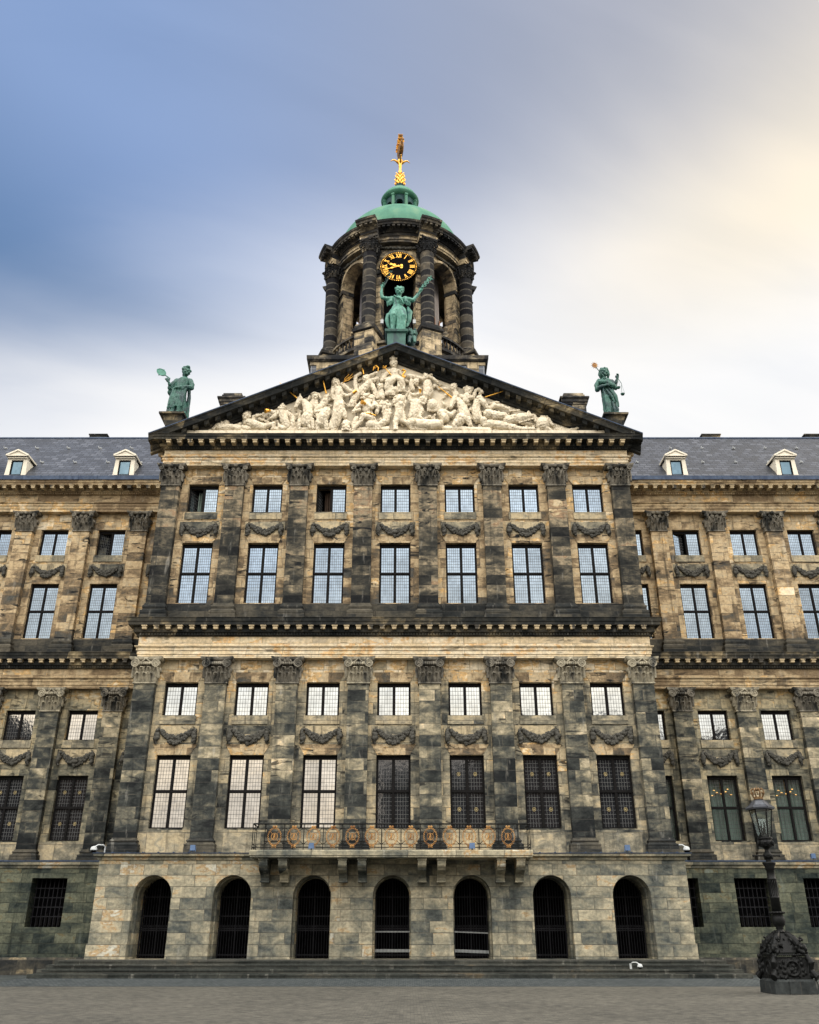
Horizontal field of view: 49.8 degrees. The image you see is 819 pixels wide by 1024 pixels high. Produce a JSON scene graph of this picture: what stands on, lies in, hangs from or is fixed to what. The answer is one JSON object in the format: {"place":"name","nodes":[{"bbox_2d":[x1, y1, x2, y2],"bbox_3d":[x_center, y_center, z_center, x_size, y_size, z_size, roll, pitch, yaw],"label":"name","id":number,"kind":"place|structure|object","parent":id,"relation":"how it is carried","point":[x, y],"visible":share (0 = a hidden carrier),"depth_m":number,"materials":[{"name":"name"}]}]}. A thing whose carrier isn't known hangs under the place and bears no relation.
{"place":"outdoors","nodes":[
{"label":"outdoors","id":0,"kind":"place"},
{"bbox_2d":[0,981,818,1023],"bbox_3d":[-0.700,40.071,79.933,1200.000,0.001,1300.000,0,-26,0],"label":"plaza ground","id":1,"kind":"structure","parent":0,"point":[387,1005],"depth_m":22.28,"materials":[{"name":"grey stone"}]},
{"bbox_2d":[0,978,760,985],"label":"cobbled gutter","id":2,"kind":"object","parent":1,"relation":"on","point":[386,982],"visible":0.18,"depth_m":30.99,"materials":[{"name":"grey stone"}]},
{"bbox_2d":[26,958,753,977],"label":"entrance steps","id":3,"kind":"structure","parent":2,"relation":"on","point":[380,968],"depth_m":32.44,"materials":[{"name":"stone"}]},
{"bbox_2d":[629,962,642,968],"bbox_3d":[8.283,16.577,32.283,0.186,0.240,0.535,19,-31,-34],"label":"security camera","id":4,"kind":"object","parent":3,"relation":"on","point":[639,966],"visible":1,"depth_m":32.15,"materials":[{"name":"white plastic"}]},
{"bbox_2d":[0,975,818,980],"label":"flagstone apron","id":5,"kind":"object","parent":1,"relation":"on","point":[6,977],"depth_m":36.91,"materials":[{"name":"grey stone"}]},
{"bbox_2d":[0,342,818,974],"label":"palace","id":6,"kind":"structure","parent":5,"relation":"on","point":[538,650],"depth_m":41.82,"materials":[{"name":"stone"}]},
{"bbox_2d":[0,531,11,554],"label":"window","id":7,"kind":"structure","parent":6,"relation":"in","point":[5,536],"depth_m":49.26,"materials":[{"name":"glass"}]},
{"bbox_2d":[0,776,23,840],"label":"window","id":8,"kind":"structure","parent":6,"relation":"in","point":[10,786],"depth_m":43.22,"materials":[{"name":"glass"}]},
{"bbox_2d":[3,711,35,739],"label":"window","id":9,"kind":"structure","parent":6,"relation":"in","point":[19,724],"depth_m":44.85,"materials":[{"name":"glass"}]},
{"bbox_2d":[23,585,58,637],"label":"window","id":10,"kind":"structure","parent":6,"relation":"in","point":[39,619],"depth_m":47.42,"materials":[{"name":"glass"}]},
{"bbox_2d":[29,879,67,926],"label":"barred window","id":11,"kind":"structure","parent":6,"relation":"in","point":[49,897],"depth_m":41.06,"materials":[{"name":"metal"}]},
{"bbox_2d":[39,531,68,554],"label":"window","id":12,"kind":"structure","parent":6,"relation":"in","point":[53,542],"depth_m":49.22,"materials":[{"name":"glass"}]},
{"bbox_2d":[49,776,87,840],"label":"window","id":13,"kind":"structure","parent":6,"relation":"in","point":[71,790],"depth_m":43.07,"materials":[{"name":"glass"}]},
{"bbox_2d":[65,711,97,739],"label":"window","id":14,"kind":"structure","parent":6,"relation":"in","point":[81,724],"depth_m":44.85,"materials":[{"name":"glass"}]},
{"bbox_2d":[90,844,105,852],"bbox_3d":[-12.877,13.961,36.618,0.684,0.349,0.267,16,-30,-30],"label":"security camera","id":15,"kind":"object","parent":6,"relation":"attached to","point":[93,849],"visible":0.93,"depth_m":36.48,"materials":[{"name":"white plastic"}]},
{"bbox_2d":[82,585,116,637],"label":"window","id":16,"kind":"structure","parent":6,"relation":"in","point":[99,615],"depth_m":47.42,"materials":[{"name":"glass"}]},
{"bbox_2d":[96,531,125,554],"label":"window","id":17,"kind":"structure","parent":6,"relation":"in","point":[110,542],"depth_m":49.28,"materials":[{"name":"glass"}]},
{"bbox_2d":[149,756,190,828],"bbox_3d":[-10.300,12.090,38.148,1.500,3.040,0.145,0,-26,0],"label":"window","id":18,"kind":"structure","parent":6,"relation":"in","point":[172,772],"depth_m":38.10,"materials":[{"name":"glass"}]},
{"bbox_2d":[157,365,194,425],"bbox_3d":[-12.268,-5.953,46.064,2.001,3.883,1.400,0,-26,0],"label":"bronze statue","id":19,"kind":"object","parent":6,"relation":"on","point":[178,404],"visible":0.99,"depth_m":45.77,"materials":[{"name":"metal"}]},
{"bbox_2d":[163,684,197,714],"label":"window","id":20,"kind":"structure","parent":6,"relation":"in","point":[180,699],"depth_m":39.88,"materials":[{"name":"glass"}]},
{"bbox_2d":[190,845,195,851],"bbox_3d":[-8.836,13.725,36.040,0.230,0.250,0.175,0,-26,0],"label":"floodlight","id":21,"kind":"object","parent":6,"relation":"on","point":[192,847],"visible":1,"depth_m":35.99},
{"bbox_2d":[176,545,212,602],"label":"window","id":22,"kind":"structure","parent":6,"relation":"in","point":[193,585],"depth_m":42.47,"materials":[{"name":"glass"}]},
{"bbox_2d":[197,493,202,511],"bbox_3d":[-10.480,-0.416,44.586,0.340,1.400,0.187,0,-26,0],"label":"curtain","id":23,"kind":"object","parent":6,"relation":"hanging from","point":[200,502],"visible":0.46,"depth_m":44.57,"materials":[{"name":"grey fabric"}]},
{"bbox_2d":[187,486,218,511],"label":"window","id":24,"kind":"structure","parent":6,"relation":"in","point":[209,501],"depth_m":44.34,"materials":[{"name":"glass"}]},
{"bbox_2d":[224,756,263,828],"bbox_3d":[-7.100,12.090,38.148,1.500,3.040,0.145,0,-26,0],"label":"window","id":25,"kind":"structure","parent":6,"relation":"in","point":[243,806],"depth_m":38.10,"materials":[{"name":"glass"}]},
{"bbox_2d":[234,684,268,714],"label":"window","id":26,"kind":"structure","parent":6,"relation":"in","point":[251,699],"depth_m":39.88,"materials":[{"name":"glass"}]},
{"bbox_2d":[244,545,278,602],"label":"window","id":27,"kind":"structure","parent":6,"relation":"in","point":[262,561],"depth_m":42.47,"materials":[{"name":"glass"}]},
{"bbox_2d":[252,486,282,511],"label":"window","id":28,"kind":"structure","parent":6,"relation":"in","point":[265,498],"depth_m":44.26,"materials":[{"name":"glass"}]},
{"bbox_2d":[308,843,313,849],"bbox_3d":[-3.883,13.238,34.965,0.230,0.250,0.175,0,-26,0],"label":"floodlight","id":29,"kind":"object","parent":6,"relation":"on","point":[310,846],"visible":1,"depth_m":34.90,"materials":[{"name":"blue"}]},
{"bbox_2d":[300,756,336,828],"bbox_3d":[-3.900,12.090,38.148,1.500,3.040,0.145,0,-26,0],"label":"window","id":30,"kind":"structure","parent":6,"relation":"in","point":[319,779],"depth_m":38.11,"materials":[{"name":"glass"}]},
{"bbox_2d":[306,684,339,714],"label":"window","id":31,"kind":"structure","parent":6,"relation":"in","point":[322,699],"depth_m":39.88,"materials":[{"name":"glass"}]},
{"bbox_2d":[325,493,330,511],"bbox_3d":[-4.080,-0.415,44.587,0.340,1.400,0.188,0,-26,0],"label":"curtain","id":32,"kind":"object","parent":6,"relation":"hanging from","point":[327,502],"visible":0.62,"depth_m":44.59,"materials":[{"name":"brown fabric"}]},
{"bbox_2d":[311,545,344,602],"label":"window","id":33,"kind":"structure","parent":6,"relation":"in","point":[328,562],"depth_m":42.47,"materials":[{"name":"glass"}]},
{"bbox_2d":[316,486,346,511],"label":"window","id":34,"kind":"structure","parent":6,"relation":"in","point":[337,497],"depth_m":44.34,"materials":[{"name":"glass"}]},
{"bbox_2d":[375,756,410,828],"bbox_3d":[-0.700,12.090,38.148,1.500,3.040,0.145,0,-26,0],"label":"window","id":35,"kind":"structure","parent":6,"relation":"in","point":[393,773],"depth_m":38.11,"materials":[{"name":"glass"}]},
{"bbox_2d":[377,684,410,714],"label":"window","id":36,"kind":"structure","parent":6,"relation":"in","point":[392,699],"depth_m":39.88,"materials":[{"name":"glass"}]},
{"bbox_2d":[379,545,410,602],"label":"window","id":37,"kind":"structure","parent":6,"relation":"in","point":[395,560],"depth_m":42.47,"materials":[{"name":"glass"}]},
{"bbox_2d":[380,486,410,511],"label":"window","id":38,"kind":"structure","parent":6,"relation":"in","point":[393,498],"depth_m":44.26,"materials":[{"name":"glass"}]},
{"bbox_2d":[307,153,488,374],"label":"domed tower","id":39,"kind":"structure","parent":6,"relation":"on","point":[429,242],"depth_m":57.16,"materials":[{"name":"stone"}]},
{"bbox_2d":[383,278,412,339],"bbox_3d":[-0.700,-13.002,56.294,2.440,7.300,0.100,0,-26,0],"label":"arched opening","id":40,"kind":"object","parent":39,"relation":"in","point":[389,288],"depth_m":56.77,"materials":[{"name":"black"}]},
{"bbox_2d":[380,252,416,281],"bbox_3d":[-0.700,-15.684,56.459,2.380,2.380,0.180,0,-26,0],"label":"tower clock","id":41,"kind":"object","parent":39,"relation":"attached to","point":[402,266],"visible":0.97,"depth_m":56.42,"materials":[{"name":"metal"}]},
{"bbox_2d":[396,134,403,158],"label":"ship weather vane","id":42,"kind":"object","parent":39,"relation":"on","point":[400,146],"visible":0.97,"depth_m":66.60,"materials":[{"name":"gold metal"}]},
{"bbox_2d":[379,270,432,348],"bbox_3d":[-0.155,-10.721,48.870,2.969,5.649,2.220,0,-26,0],"label":"bronze statue","id":43,"kind":"object","parent":6,"relation":"on","point":[398,316],"visible":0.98,"depth_m":47.92,"materials":[{"name":"metal"}]},
{"bbox_2d":[444,486,474,511],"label":"window","id":44,"kind":"structure","parent":6,"relation":"in","point":[457,498],"depth_m":44.26,"materials":[{"name":"glass"}]},
{"bbox_2d":[446,545,477,602],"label":"window","id":45,"kind":"structure","parent":6,"relation":"in","point":[461,560],"depth_m":42.47,"materials":[{"name":"glass"}]},
{"bbox_2d":[448,684,481,714],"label":"window","id":46,"kind":"structure","parent":6,"relation":"in","point":[464,699],"depth_m":39.88,"materials":[{"name":"glass"}]},
{"bbox_2d":[450,756,485,828],"bbox_3d":[2.500,12.090,38.148,1.500,3.040,0.145,0,-26,0],"label":"window","id":47,"kind":"structure","parent":6,"relation":"in","point":[467,785],"depth_m":38.11,"materials":[{"name":"glass"}]},
{"bbox_2d":[469,843,474,849],"bbox_3d":[2.478,13.238,34.965,0.230,0.250,0.175,0,-26,0],"label":"floodlight","id":48,"kind":"object","parent":6,"relation":"on","point":[471,846],"visible":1,"depth_m":34.90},
{"bbox_2d":[508,486,538,511],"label":"window","id":49,"kind":"structure","parent":6,"relation":"in","point":[521,498],"depth_m":44.26,"materials":[{"name":"glass"}]},
{"bbox_2d":[511,545,545,602],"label":"window","id":50,"kind":"structure","parent":6,"relation":"in","point":[527,560],"depth_m":42.47,"materials":[{"name":"glass"}]},
{"bbox_2d":[519,684,553,714],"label":"window","id":51,"kind":"structure","parent":6,"relation":"in","point":[535,699],"depth_m":39.88,"materials":[{"name":"glass"}]},
{"bbox_2d":[523,756,561,828],"bbox_3d":[5.700,12.090,38.148,1.500,3.040,0.145,0,-26,0],"label":"window","id":52,"kind":"structure","parent":6,"relation":"in","point":[542,801],"depth_m":38.10,"materials":[{"name":"glass"}]},
{"bbox_2d":[572,486,603,511],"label":"window","id":53,"kind":"structure","parent":6,"relation":"in","point":[585,498],"depth_m":44.26,"materials":[{"name":"glass"}]},
{"bbox_2d":[577,545,612,602],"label":"window","id":54,"kind":"structure","parent":6,"relation":"in","point":[595,579],"depth_m":42.47,"materials":[{"name":"glass"}]},
{"bbox_2d":[590,684,624,714],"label":"window","id":55,"kind":"structure","parent":6,"relation":"in","point":[606,699],"depth_m":39.88,"materials":[{"name":"glass"}]},
{"bbox_2d":[591,363,628,424],"bbox_3d":[10.350,-5.984,46.079,1.572,4.048,1.400,0,-26,0],"label":"bronze statue","id":56,"kind":"object","parent":6,"relation":"on","point":[605,386],"visible":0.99,"depth_m":45.70,"materials":[{"name":"metal"}]},
{"bbox_2d":[596,756,636,828],"bbox_3d":[8.900,12.090,38.148,1.500,3.040,0.145,0,-26,0],"label":"window","id":57,"kind":"structure","parent":6,"relation":"in","point":[617,805],"depth_m":38.10,"materials":[{"name":"glass"}]},
{"bbox_2d":[624,845,630,851],"bbox_3d":[8.884,13.725,36.040,0.230,0.250,0.175,0,-26,0],"label":"floodlight","id":58,"kind":"object","parent":6,"relation":"on","point":[626,847],"visible":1,"depth_m":35.99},
{"bbox_2d":[635,531,643,554],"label":"window","id":59,"kind":"structure","parent":6,"relation":"in","point":[638,533],"depth_m":49.22,"materials":[{"name":"glass"}]},
{"bbox_2d":[642,585,653,637],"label":"window","id":60,"kind":"structure","parent":6,"relation":"in","point":[644,587],"depth_m":47.82,"materials":[{"name":"glass"}]},
{"bbox_2d":[657,711,665,739],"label":"window","id":61,"kind":"structure","parent":6,"relation":"in","point":[660,713],"depth_m":44.83,"materials":[{"name":"glass"}]},
{"bbox_2d":[666,780,676,839],"bbox_3d":[12.200,14.632,43.476,1.560,3.100,0.189,0,-26,0],"label":"curtain","id":62,"kind":"object","parent":6,"relation":"hanging from","point":[671,811],"visible":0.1,"depth_m":43.44,"materials":[{"name":"grey fabric"}]},
{"bbox_2d":[665,776,678,840],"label":"window","id":63,"kind":"structure","parent":6,"relation":"in","point":[667,777],"depth_m":43.09,"materials":[{"name":"paint"}]},
{"bbox_2d":[679,844,689,852],"bbox_3d":[11.277,13.961,36.618,0.684,0.349,0.267,-16,-30,30],"label":"security camera","id":64,"kind":"object","parent":6,"relation":"on","point":[686,849],"visible":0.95,"depth_m":36.44,"materials":[{"name":"white plastic"}]},
{"bbox_2d":[672,531,700,554],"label":"window","id":65,"kind":"structure","parent":6,"relation":"in","point":[685,542],"depth_m":49.26,"materials":[{"name":"glass"}]},
{"bbox_2d":[687,879,699,926],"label":"barred window","id":66,"kind":"structure","parent":6,"relation":"in","point":[694,907],"depth_m":41.04,"materials":[{"name":"metal"}]},
{"bbox_2d":[680,585,713,637],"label":"window","id":67,"kind":"structure","parent":6,"relation":"in","point":[696,609],"depth_m":47.42,"materials":[{"name":"glass"}]},
{"bbox_2d":[698,711,729,739],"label":"window","id":68,"kind":"structure","parent":6,"relation":"in","point":[713,725],"depth_m":44.85,"materials":[{"name":"glass"}]},
{"bbox_2d":[708,780,742,839],"bbox_3d":[15.400,14.632,43.477,1.560,3.100,0.188,0,-26,0],"label":"curtain","id":69,"kind":"object","parent":6,"relation":"hanging from","point":[717,812],"visible":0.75,"depth_m":43.40,"materials":[{"name":"grey fabric"}]},
{"bbox_2d":[707,776,745,840],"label":"window","id":70,"kind":"structure","parent":6,"relation":"in","point":[720,778],"depth_m":43.09,"materials":[{"name":"paint"}]},
{"bbox_2d":[729,531,758,554],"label":"window","id":71,"kind":"structure","parent":6,"relation":"in","point":[743,542],"depth_m":49.22,"materials":[{"name":"glass"}]},
{"bbox_2d":[734,879,771,926],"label":"barred window","id":72,"kind":"structure","parent":6,"relation":"in","point":[753,908],"depth_m":41.06,"materials":[{"name":"metal"}]},
{"bbox_2d":[739,585,774,637],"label":"window","id":73,"kind":"structure","parent":6,"relation":"in","point":[756,611],"depth_m":47.42,"materials":[{"name":"glass"}]},
{"bbox_2d":[760,711,792,739],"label":"window","id":74,"kind":"structure","parent":6,"relation":"in","point":[776,724],"depth_m":44.85,"materials":[{"name":"glass"}]},
{"bbox_2d":[772,780,808,839],"bbox_3d":[18.600,14.632,43.476,1.560,3.100,0.186,0,-26,0],"label":"curtain","id":75,"kind":"object","parent":6,"relation":"hanging from","point":[784,799],"visible":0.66,"depth_m":43.40,"materials":[{"name":"grey fabric"}]},
{"bbox_2d":[772,776,811,840],"bbox_3d":[18.600,14.467,43.108,1.500,3.040,0.145,0,-26,0],"label":"window","id":76,"kind":"structure","parent":6,"relation":"in","point":[785,778],"depth_m":43.09,"materials":[{"name":"paint"}]},
{"bbox_2d":[787,531,816,554],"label":"window","id":77,"kind":"structure","parent":6,"relation":"in","point":[800,542],"depth_m":49.22,"materials":[{"name":"glass"}]},
{"bbox_2d":[798,585,818,637],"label":"window","id":78,"kind":"structure","parent":6,"relation":"in","point":[809,594],"depth_m":47.58,"materials":[{"name":"glass"}]},
{"bbox_2d":[803,879,818,926],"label":"barred window","id":79,"kind":"structure","parent":6,"relation":"in","point":[811,886],"depth_m":41.14,"materials":[{"name":"metal"}]},
{"bbox_2d":[810,853,815,858],"bbox_3d":[18.846,16.092,41.260,0.230,0.250,0.175,0,-26,0],"label":"floodlight","id":80,"kind":"object","parent":6,"relation":"on","point":[812,855],"visible":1,"depth_m":41.20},
{"bbox_2d":[745,786,818,994],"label":"street lamp","id":81,"kind":"object","parent":1,"relation":"on","point":[796,973],"visible":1,"depth_m":27.19,"materials":[{"name":"black metal"}]},
{"bbox_2d":[0,0,818,436],"label":"sky","id":82,"kind":"structure","parent":0,"point":[634,184],"materials":[{"name":"blue"}]},
{"bbox_2d":[442,327,448,337],"bbox_3d":[2.145,-11.168,54.864,0.572,0.854,0.370,0,-26,0],"label":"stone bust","id":83,"kind":"object","parent":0,"point":[445,334],"visible":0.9,"depth_m":54.76,"materials":[{"name":"stone"}]}
]}

